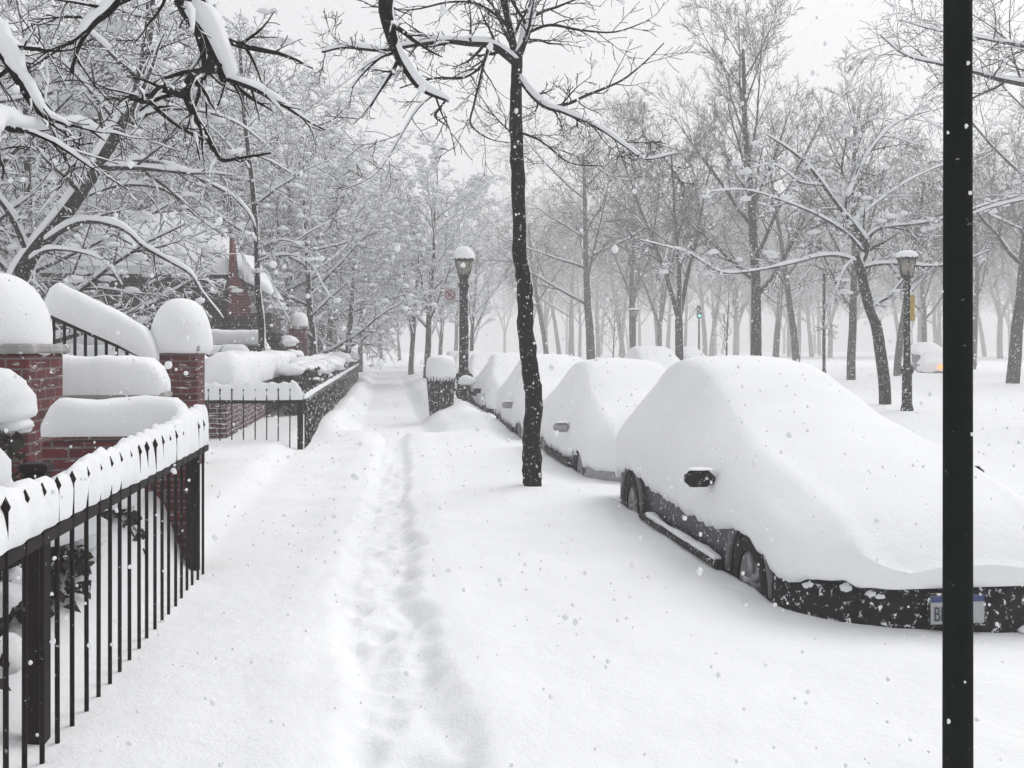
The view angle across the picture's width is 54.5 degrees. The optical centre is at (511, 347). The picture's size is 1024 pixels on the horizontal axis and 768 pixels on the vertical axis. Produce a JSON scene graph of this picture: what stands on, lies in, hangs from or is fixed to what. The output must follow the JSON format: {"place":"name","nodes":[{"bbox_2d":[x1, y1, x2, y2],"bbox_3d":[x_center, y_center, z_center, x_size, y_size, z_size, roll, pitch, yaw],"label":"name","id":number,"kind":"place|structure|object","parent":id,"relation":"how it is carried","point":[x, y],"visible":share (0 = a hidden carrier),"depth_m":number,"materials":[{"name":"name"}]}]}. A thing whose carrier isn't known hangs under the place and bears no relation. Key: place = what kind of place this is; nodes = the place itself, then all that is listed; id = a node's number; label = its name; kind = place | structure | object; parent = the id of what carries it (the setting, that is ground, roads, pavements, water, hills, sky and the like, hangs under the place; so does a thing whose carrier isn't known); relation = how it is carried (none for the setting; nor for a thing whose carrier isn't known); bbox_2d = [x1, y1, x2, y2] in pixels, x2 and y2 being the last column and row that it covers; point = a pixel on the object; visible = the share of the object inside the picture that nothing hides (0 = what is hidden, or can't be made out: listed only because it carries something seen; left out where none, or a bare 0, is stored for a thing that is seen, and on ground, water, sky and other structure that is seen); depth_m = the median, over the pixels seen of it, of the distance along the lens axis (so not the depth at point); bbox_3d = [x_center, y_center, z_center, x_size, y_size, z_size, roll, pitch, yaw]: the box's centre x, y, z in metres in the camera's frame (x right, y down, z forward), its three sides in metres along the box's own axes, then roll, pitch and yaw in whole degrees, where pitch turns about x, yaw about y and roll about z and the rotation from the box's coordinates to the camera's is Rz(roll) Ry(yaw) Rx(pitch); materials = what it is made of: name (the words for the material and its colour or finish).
{"place":"outdoors","nodes":[
{"label":"outdoors","id":0,"kind":"place"},
{"bbox_2d":[0,352,1023,767],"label":"ground","id":1,"kind":"structure","parent":0,"point":[658,692],"depth_m":5.18,"materials":[{"name":"snow"}]},
{"bbox_2d":[0,448,21,630],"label":"snowy shrub","id":2,"kind":"object","parent":1,"relation":"on","point":[15,570],"visible":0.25,"depth_m":4.28,"materials":[{"name":"snow"}]},
{"bbox_2d":[0,587,21,690],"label":"snowy shrub","id":3,"kind":"object","parent":1,"relation":"on","point":[15,652],"visible":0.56,"depth_m":3.83,"materials":[{"name":"snow"}]},
{"bbox_2d":[0,368,37,481],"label":"snowy shrub","id":4,"kind":"object","parent":1,"relation":"on","point":[18,405],"visible":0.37,"depth_m":5.40,"materials":[{"name":"snow"}]},
{"bbox_2d":[0,273,70,480],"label":"brick pillar","id":5,"kind":"structure","parent":1,"relation":"on","point":[29,337],"depth_m":7.16,"materials":[{"name":"brick"}]},
{"bbox_2d":[11,516,107,622],"bbox_3d":[-2.484,1.094,4.953,0.846,0.649,0.860,0,0,-7],"label":"snowy shrub","id":6,"kind":"object","parent":1,"relation":"on","point":[78,548],"visible":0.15,"depth_m":5.01,"materials":[{"name":"white plant"}]},
{"bbox_2d":[0,0,170,270],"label":"snowy tree","id":7,"kind":"object","parent":1,"relation":"on","point":[61,113],"visible":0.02,"depth_m":45.43,"materials":[{"name":"grey plant"}]},
{"bbox_2d":[44,282,158,360],"bbox_3d":[-4.623,0.581,11.255,1.218,2.637,0.449,0,0,-7],"label":"stoop railing","id":8,"kind":"object","parent":1,"relation":"on","point":[75,310],"visible":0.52,"depth_m":11.07,"materials":[{"name":"metal"}]},
{"bbox_2d":[0,404,208,767],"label":"iron fence","id":9,"kind":"object","parent":1,"relation":"on","point":[37,517],"visible":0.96,"depth_m":4.07,"materials":[{"name":"metal"}]},
{"bbox_2d":[40,395,188,559],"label":"brick wall","id":10,"kind":"structure","parent":1,"relation":"on","point":[65,417],"depth_m":6.74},
{"bbox_2d":[62,354,171,439],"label":"brick wall","id":11,"kind":"structure","parent":1,"relation":"on","point":[108,375],"depth_m":9.78,"materials":[{"name":"stone"}]},
{"bbox_2d":[0,0,246,299],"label":"snowy tree","id":12,"kind":"object","parent":1,"relation":"on","point":[165,17],"visible":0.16,"depth_m":24.39,"materials":[{"name":"grey plant"}]},
{"bbox_2d":[101,488,148,553],"bbox_3d":[-2.553,1.076,5.998,0.692,0.670,0.826,0,0,-7],"label":"snowy shrub","id":13,"kind":"object","parent":1,"relation":"on","point":[133,512],"visible":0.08,"depth_m":5.93,"materials":[{"name":"white plant"}]},
{"bbox_2d":[0,0,261,343],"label":"snowy tree","id":14,"kind":"object","parent":1,"relation":"on","point":[33,283],"visible":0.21,"depth_m":21.52,"materials":[{"name":"grey plant"}]},
{"bbox_2d":[0,0,270,352],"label":"snowy tree","id":15,"kind":"object","parent":1,"relation":"on","point":[133,255],"visible":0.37,"depth_m":17.24,"materials":[{"name":"snow"}]},
{"bbox_2d":[0,35,280,315],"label":"snowy tree","id":16,"kind":"object","parent":1,"relation":"on","point":[148,189],"visible":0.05,"depth_m":32.57,"materials":[{"name":"grey plant"}]},
{"bbox_2d":[0,0,286,321],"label":"snowy tree","id":17,"kind":"object","parent":1,"relation":"on","point":[25,263],"visible":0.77,"depth_m":15.37,"materials":[{"name":"snow"}]},
{"bbox_2d":[61,344,248,356],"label":"brick wall","id":18,"kind":"structure","parent":1,"relation":"on","point":[111,351],"depth_m":19.92,"materials":[{"name":"stone"}]},
{"bbox_2d":[39,211,282,349],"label":"brick house","id":19,"kind":"structure","parent":1,"relation":"on","point":[226,266],"depth_m":25.47,"materials":[{"name":"stone"}]},
{"bbox_2d":[56,329,266,351],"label":"brick wall","id":20,"kind":"structure","parent":1,"relation":"on","point":[219,336],"depth_m":22.72,"materials":[{"name":"stone"}]},
{"bbox_2d":[151,298,212,463],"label":"brick pillar","id":21,"kind":"structure","parent":1,"relation":"on","point":[184,354],"depth_m":11.38,"materials":[{"name":"brick"}]},
{"bbox_2d":[36,1,345,297],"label":"snowy tree","id":22,"kind":"object","parent":1,"relation":"on","point":[242,18],"visible":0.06,"depth_m":39.09,"materials":[{"name":"snow"}]},
{"bbox_2d":[0,0,471,203],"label":"overhanging tree","id":23,"kind":"object","parent":1,"relation":"on","point":[220,61],"visible":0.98,"depth_m":5.06,"materials":[{"name":"black plant"}]},
{"bbox_2d":[123,7,357,351],"bbox_3d":[-5.976,-3.004,21.820,5.503,9.609,3.615,0,0,19],"label":"snowy tree","id":24,"kind":"object","parent":1,"relation":"on","point":[308,258],"visible":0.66,"depth_m":21.85,"materials":[{"name":"grey plant"}]},
{"bbox_2d":[205,349,303,438],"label":"brick wall","id":25,"kind":"structure","parent":1,"relation":"on","point":[227,361],"depth_m":16.05,"materials":[{"name":"stone"}]},
{"bbox_2d":[205,381,303,449],"bbox_3d":[-3.941,1.123,14.530,1.760,1.284,0.175,0,0,-7],"label":"iron fence","id":26,"kind":"object","parent":1,"relation":"on","point":[270,392],"visible":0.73,"depth_m":14.49,"materials":[{"name":"paint"}]},
{"bbox_2d":[115,21,398,302],"bbox_3d":[-16.049,-8.362,57.156,19.377,20.714,17.985,0,0,-11],"label":"snowy tree","id":27,"kind":"object","parent":1,"relation":"on","point":[378,78],"visible":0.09,"depth_m":57.93,"materials":[{"name":"grey plant"}]},
{"bbox_2d":[97,29,432,334],"bbox_3d":[-8.488,-4.054,33.505,10.828,11.575,10.050,0,0,-19],"label":"snowy tree","id":28,"kind":"object","parent":1,"relation":"on","point":[290,52],"visible":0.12,"depth_m":32.57,"materials":[{"name":"grey plant"}]},
{"bbox_2d":[266,328,302,356],"bbox_3d":[-6.053,0.428,25.250,1.466,2.050,1.386,0,0,-7],"label":"snowy shrub","id":29,"kind":"object","parent":1,"relation":"on","point":[274,341],"visible":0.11,"depth_m":25.07,"materials":[{"name":"snow"}]},
{"bbox_2d":[287,312,308,355],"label":"brick pillar","id":30,"kind":"structure","parent":1,"relation":"on","point":[298,331],"depth_m":27.83,"materials":[{"name":"brick"}]},
{"bbox_2d":[277,354,345,416],"bbox_3d":[-4.730,0.860,23.851,1.252,1.387,7.938,0,0,-6],"label":"hedge","id":31,"kind":"object","parent":1,"relation":"on","point":[313,366],"visible":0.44,"depth_m":20.45,"materials":[{"name":"white plant"}]},
{"bbox_2d":[165,68,460,355],"bbox_3d":[-8.116,-4.102,36.276,10.436,11.789,8.914,0,0,31],"label":"snowy tree","id":32,"kind":"object","parent":1,"relation":"on","point":[292,280],"visible":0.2,"depth_m":35.99,"materials":[{"name":"grey plant"}]},
{"bbox_2d":[303,370,343,447],"bbox_3d":[-3.961,1.169,21.360,0.151,1.192,13.420,0,0,-7],"label":"iron fence","id":33,"kind":"object","parent":1,"relation":"on","point":[324,390],"visible":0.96,"depth_m":18.06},
{"bbox_2d":[214,129,443,366],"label":"snowy tree","id":34,"kind":"object","parent":1,"relation":"on","point":[359,238],"visible":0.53,"depth_m":30.76,"materials":[{"name":"grey plant"}]},
{"bbox_2d":[266,129,393,351],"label":"snowy tree","id":35,"kind":"object","parent":1,"relation":"on","point":[362,152],"visible":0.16,"depth_m":47.09,"materials":[{"name":"grey plant"}]},
{"bbox_2d":[264,119,420,351],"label":"snowy tree","id":36,"kind":"object","parent":1,"relation":"on","point":[405,157],"visible":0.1,"depth_m":51.45,"materials":[{"name":"grey plant"}]},
{"bbox_2d":[343,361,358,396],"bbox_3d":[-5.875,1.169,36.349,0.150,1.192,16.400,0,0,-7],"label":"iron fence","id":37,"kind":"object","parent":1,"relation":"on","point":[349,377],"visible":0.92,"depth_m":34.19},
{"bbox_2d":[268,167,446,369],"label":"snowy tree","id":38,"kind":"object","parent":1,"relation":"on","point":[377,325],"visible":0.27,"depth_m":41.72,"materials":[{"name":"grey plant"}]},
{"bbox_2d":[295,201,447,371],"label":"snowy tree","id":39,"kind":"object","parent":1,"relation":"on","point":[361,364],"visible":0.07,"depth_m":62.02,"materials":[{"name":"grey plant"}]},
{"bbox_2d":[368,189,463,374],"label":"snowy tree","id":40,"kind":"object","parent":1,"relation":"on","point":[415,321],"visible":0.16,"depth_m":53.98,"materials":[{"name":"grey plant"}]},
{"bbox_2d":[426,355,455,414],"bbox_3d":[-1.666,0.866,23.300,0.704,1.403,0.697,0,0,-7],"label":"litter bin","id":41,"kind":"object","parent":1,"relation":"on","point":[439,372],"visible":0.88,"depth_m":23.05,"materials":[{"name":"metal"}]},
{"bbox_2d":[371,131,512,378],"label":"snowy tree","id":42,"kind":"object","parent":1,"relation":"on","point":[472,198],"visible":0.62,"depth_m":44.50,"materials":[{"name":"grey plant"}]},
{"bbox_2d":[405,208,482,354],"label":"snowy tree","id":43,"kind":"object","parent":1,"relation":"on","point":[442,321],"visible":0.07,"depth_m":80.03,"materials":[{"name":"grey plant"}]},
{"bbox_2d":[453,246,474,403],"bbox_3d":[-1.250,-0.430,26.004,0.570,4.460,0.598,0,0,-7],"label":"lamp post","id":44,"kind":"object","parent":1,"relation":"on","point":[464,253],"visible":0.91,"depth_m":25.88,"materials":[{"name":"metal"}]},
{"bbox_2d":[455,375,476,402],"bbox_3d":[-1.119,1.154,24.603,0.483,0.975,0.461,0,0,35],"label":"fire hydrant","id":45,"kind":"object","parent":1,"relation":"on","point":[466,391],"visible":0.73,"depth_m":24.51,"materials":[{"name":"paint"}]},
{"bbox_2d":[456,352,501,397],"bbox_3d":[-0.652,1.001,30.581,2.210,1.753,4.464,0,0,-7],"label":"parked car","id":46,"kind":"object","parent":1,"relation":"on","point":[480,363],"visible":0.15,"depth_m":30.05,"materials":[{"name":"paint"}]},
{"bbox_2d":[435,214,534,350],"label":"snowy tree","id":47,"kind":"object","parent":1,"relation":"on","point":[472,303],"visible":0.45,"depth_m":63.73,"materials":[{"name":"grey plant"}]},
{"bbox_2d":[469,257,517,352],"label":"park tree","id":48,"kind":"object","parent":1,"relation":"on","point":[510,309],"visible":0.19,"depth_m":221.05,"materials":[{"name":"grey plant"}]},
{"bbox_2d":[471,352,519,415],"bbox_3d":[0.081,0.994,24.525,2.190,1.767,4.464,0,0,-7],"label":"parked car","id":49,"kind":"object","parent":1,"relation":"on","point":[496,377],"visible":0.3,"depth_m":23.75,"materials":[{"name":"grey paint"}]},
{"bbox_2d":[313,0,700,486],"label":"street tree","id":50,"kind":"object","parent":1,"relation":"on","point":[531,443],"visible":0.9,"depth_m":10.60,"materials":[{"name":"black plant"}]},
{"bbox_2d":[469,174,595,353],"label":"park tree","id":51,"kind":"object","parent":1,"relation":"on","point":[541,323],"visible":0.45,"depth_m":77.75,"materials":[{"name":"grey plant"}]},
{"bbox_2d":[479,196,594,353],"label":"park tree","id":52,"kind":"object","parent":1,"relation":"on","point":[545,315],"visible":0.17,"depth_m":154.02,"materials":[{"name":"grey plant"}]},
{"bbox_2d":[496,354,582,438],"bbox_3d":[0.830,0.996,18.573,2.210,1.764,4.667,0,0,-7],"label":"parked car","id":53,"kind":"object","parent":1,"relation":"on","point":[514,406],"visible":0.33,"depth_m":18.10,"materials":[{"name":"paint"}]},
{"bbox_2d":[493,190,589,354],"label":"park tree","id":54,"kind":"object","parent":1,"relation":"on","point":[557,339],"visible":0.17,"depth_m":139.86,"materials":[{"name":"grey plant"}]},
{"bbox_2d":[482,183,653,355],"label":"park tree","id":55,"kind":"object","parent":1,"relation":"on","point":[570,315],"visible":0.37,"depth_m":130.86,"materials":[{"name":"grey plant"}]},
{"bbox_2d":[550,225,603,356],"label":"park tree","id":56,"kind":"object","parent":1,"relation":"on","point":[580,330],"visible":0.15,"depth_m":165.08,"materials":[{"name":"grey plant"}]},
{"bbox_2d":[560,183,642,356],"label":"park tree","id":57,"kind":"object","parent":1,"relation":"on","point":[597,307],"visible":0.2,"depth_m":156.73,"materials":[{"name":"grey plant"}]},
{"bbox_2d":[540,358,665,481],"bbox_3d":[1.534,1.006,13.294,2.210,1.743,4.515,0,0,-7],"label":"parked car","id":58,"kind":"object","parent":1,"relation":"on","point":[588,439],"visible":0.46,"depth_m":12.52,"materials":[{"name":"silver metal"}]},
{"bbox_2d":[465,86,745,359],"bbox_3d":[3.684,-7.087,57.236,15.715,17.886,17.071,0,0,-41],"label":"park tree","id":59,"kind":"object","parent":1,"relation":"on","point":[590,341],"visible":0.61,"depth_m":56.98,"materials":[{"name":"grey plant"}]},
{"bbox_2d":[558,236,656,354],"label":"park tree","id":60,"kind":"object","parent":1,"relation":"on","point":[602,323],"visible":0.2,"depth_m":193.93,"materials":[{"name":"grey plant"}]},
{"bbox_2d":[551,174,667,357],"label":"park tree","id":61,"kind":"object","parent":1,"relation":"on","point":[621,341],"visible":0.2,"depth_m":135.17,"materials":[{"name":"grey plant"}]},
{"bbox_2d":[571,186,709,345],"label":"park tree","id":62,"kind":"object","parent":1,"relation":"on","point":[658,324],"visible":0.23,"depth_m":83.76,"materials":[{"name":"grey plant"}]},
{"bbox_2d":[562,189,726,345],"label":"park tree","id":63,"kind":"object","parent":1,"relation":"on","point":[655,304],"visible":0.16,"depth_m":137.54,"materials":[{"name":"grey plant"}]},
{"bbox_2d":[589,136,700,347],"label":"park tree","id":64,"kind":"object","parent":1,"relation":"on","point":[629,291],"visible":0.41,"depth_m":65.91,"materials":[{"name":"grey plant"}]},
{"bbox_2d":[624,346,680,369],"bbox_3d":[4.508,0.863,30.635,2.360,1.869,4.665,0,0,-7],"label":"parked car","id":65,"kind":"object","parent":1,"relation":"on","point":[663,358],"visible":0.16,"depth_m":30.73,"materials":[{"name":"paint"}]},
{"bbox_2d":[540,75,775,359],"bbox_3d":[6.508,-5.193,46.319,10.618,13.904,9.925,0,0,21],"label":"park tree","id":66,"kind":"object","parent":1,"relation":"on","point":[679,343],"visible":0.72,"depth_m":45.86,"materials":[{"name":"grey plant"}]},
{"bbox_2d":[613,216,735,348],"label":"park tree","id":67,"kind":"object","parent":1,"relation":"on","point":[668,328],"visible":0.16,"depth_m":167.84,"materials":[{"name":"grey plant"}]},
{"bbox_2d":[656,221,708,346],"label":"park tree","id":68,"kind":"object","parent":1,"relation":"on","point":[686,318],"visible":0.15,"depth_m":161.71,"materials":[{"name":"grey plant"}]},
{"bbox_2d":[636,180,749,356],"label":"park tree","id":69,"kind":"object","parent":1,"relation":"on","point":[701,295],"visible":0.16,"depth_m":140.46,"materials":[{"name":"grey plant"}]},
{"bbox_2d":[706,265,748,355],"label":"park tree","id":70,"kind":"object","parent":1,"relation":"on","point":[727,324],"visible":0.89,"depth_m":55.04,"materials":[{"name":"grey plant"}]},
{"bbox_2d":[684,173,783,355],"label":"park tree","id":71,"kind":"object","parent":1,"relation":"on","point":[712,343],"visible":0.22,"depth_m":139.99,"materials":[{"name":"grey plant"}]},
{"bbox_2d":[706,192,773,354],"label":"park tree","id":72,"kind":"object","parent":1,"relation":"on","point":[735,344],"visible":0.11,"depth_m":148.13,"materials":[{"name":"grey plant"}]},
{"bbox_2d":[635,0,855,355],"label":"park tree","id":73,"kind":"object","parent":1,"relation":"on","point":[756,345],"visible":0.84,"depth_m":38.85,"materials":[{"name":"grey plant"}]},
{"bbox_2d":[700,215,800,354],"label":"park tree","id":74,"kind":"object","parent":1,"relation":"on","point":[743,309],"visible":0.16,"depth_m":164.10,"materials":[{"name":"grey plant"}]},
{"bbox_2d":[687,81,881,361],"bbox_3d":[14.392,-6.755,59.334,11.357,17.227,11.264,0,0,-21],"label":"park tree","id":75,"kind":"object","parent":1,"relation":"on","point":[792,325],"visible":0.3,"depth_m":57.46,"materials":[{"name":"grey plant"}]},
{"bbox_2d":[735,195,833,357],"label":"park tree","id":76,"kind":"object","parent":1,"relation":"on","point":[796,255],"visible":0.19,"depth_m":143.39,"materials":[{"name":"grey plant"}]},
{"bbox_2d":[702,200,879,356],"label":"park tree","id":77,"kind":"object","parent":1,"relation":"on","point":[774,306],"visible":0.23,"depth_m":142.02,"materials":[{"name":"grey plant"}]},
{"bbox_2d":[696,164,893,357],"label":"park tree","id":78,"kind":"object","parent":1,"relation":"on","point":[780,287],"visible":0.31,"depth_m":79.51,"materials":[{"name":"grey plant"}]},
{"bbox_2d":[746,210,861,356],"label":"park tree","id":79,"kind":"object","parent":1,"relation":"on","point":[810,338],"visible":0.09,"depth_m":160.23,"materials":[{"name":"grey plant"}]},
{"bbox_2d":[613,355,1023,632],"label":"parked car","id":80,"kind":"object","parent":1,"relation":"on","point":[845,576],"visible":0.87,"depth_m":6.28,"materials":[{"name":"grey paint"}]},
{"bbox_2d":[622,83,1023,404],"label":"park tree","id":81,"kind":"object","parent":1,"relation":"on","point":[869,304],"visible":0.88,"depth_m":25.57,"materials":[{"name":"grey plant"}]},
{"bbox_2d":[783,192,911,357],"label":"park tree","id":82,"kind":"object","parent":1,"relation":"on","point":[830,338],"visible":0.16,"depth_m":146.35,"materials":[{"name":"grey plant"}]},
{"bbox_2d":[771,46,931,379],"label":"park tree","id":83,"kind":"object","parent":1,"relation":"on","point":[851,352],"visible":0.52,"depth_m":43.56,"materials":[{"name":"grey plant"}]},
{"bbox_2d":[802,229,913,323],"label":"park tree","id":84,"kind":"object","parent":1,"relation":"on","point":[862,306],"visible":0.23,"depth_m":146.00,"materials":[{"name":"grey plant"}]},
{"bbox_2d":[825,203,928,357],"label":"park tree","id":85,"kind":"object","parent":1,"relation":"on","point":[896,321],"visible":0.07,"depth_m":150.80,"materials":[{"name":"grey plant"}]},
{"bbox_2d":[861,163,942,342],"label":"park tree","id":86,"kind":"object","parent":1,"relation":"on","point":[919,312],"visible":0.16,"depth_m":136.25,"materials":[{"name":"grey plant"}]},
{"bbox_2d":[895,249,918,410],"bbox_3d":[9.129,-0.240,22.996,0.510,4.080,0.513,0,0,-7],"label":"lamp post","id":87,"kind":"object","parent":1,"relation":"on","point":[906,270],"visible":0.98,"depth_m":22.92,"materials":[{"name":"metal"}]},
{"bbox_2d":[818,98,1015,375],"bbox_3d":[21.781,-5.298,50.650,9.382,14.231,9.305,0,0,-13],"label":"park tree","id":88,"kind":"object","parent":1,"relation":"on","point":[898,356],"visible":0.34,"depth_m":51.99,"materials":[{"name":"grey plant"}]},
{"bbox_2d":[865,150,973,341],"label":"park tree","id":89,"kind":"object","parent":1,"relation":"on","point":[924,316],"visible":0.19,"depth_m":73.90,"materials":[{"name":"grey plant"}]},
{"bbox_2d":[823,0,1023,251],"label":"park tree","id":90,"kind":"object","parent":1,"relation":"on","point":[996,75],"visible":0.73,"depth_m":17.89,"materials":[{"name":"grey plant"}]},
{"bbox_2d":[911,342,942,369],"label":"parked car","id":91,"kind":"object","parent":1,"relation":"on","point":[917,348],"visible":0.3,"depth_m":65.45,"materials":[{"name":"white"}]},
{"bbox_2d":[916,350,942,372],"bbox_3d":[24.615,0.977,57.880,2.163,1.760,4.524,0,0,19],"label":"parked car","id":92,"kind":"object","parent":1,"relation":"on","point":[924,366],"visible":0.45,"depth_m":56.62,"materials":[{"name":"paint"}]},
{"bbox_2d":[854,0,1023,383],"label":"park tree","id":93,"kind":"object","parent":1,"relation":"on","point":[1014,367],"visible":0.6,"depth_m":39.67,"materials":[{"name":"grey plant"}]},
{"bbox_2d":[873,216,1008,344],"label":"park tree","id":94,"kind":"object","parent":1,"relation":"on","point":[933,322],"visible":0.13,"depth_m":152.22,"materials":[{"name":"grey plant"}]},
{"bbox_2d":[863,121,1023,368],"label":"park tree","id":95,"kind":"object","parent":1,"relation":"on","point":[977,290],"visible":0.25,"depth_m":64.93,"materials":[{"name":"grey plant"}]},
{"bbox_2d":[942,0,973,767],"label":"metal pole","id":96,"kind":"object","parent":1,"relation":"on","point":[957,617],"visible":1,"depth_m":3.31,"materials":[{"name":"metal"}]},
{"bbox_2d":[921,135,1020,296],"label":"park tree","id":97,"kind":"object","parent":1,"relation":"on","point":[990,278],"visible":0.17,"depth_m":129.99,"materials":[{"name":"grey plant"}]},
{"bbox_2d":[939,88,1023,256],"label":"park tree","id":98,"kind":"object","parent":1,"relation":"on","point":[1015,219],"visible":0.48,"depth_m":56.22,"materials":[{"name":"grey plant"}]},
{"bbox_2d":[942,170,1023,358],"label":"park tree","id":99,"kind":"object","parent":1,"relation":"on","point":[1000,315],"visible":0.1,"depth_m":132.71,"materials":[{"name":"grey plant"}]},
{"bbox_2d":[974,183,1023,311],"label":"park tree","id":100,"kind":"object","parent":1,"relation":"on","point":[1010,286],"visible":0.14,"depth_m":132.20,"materials":[{"name":"grey plant"}]},
{"bbox_2d":[0,0,1023,767],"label":"falling snow","id":101,"kind":"structure","parent":0,"point":[380,362],"depth_m":7.92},
{"bbox_2d":[0,0,1023,352],"label":"sky","id":102,"kind":"structure","parent":0,"point":[856,11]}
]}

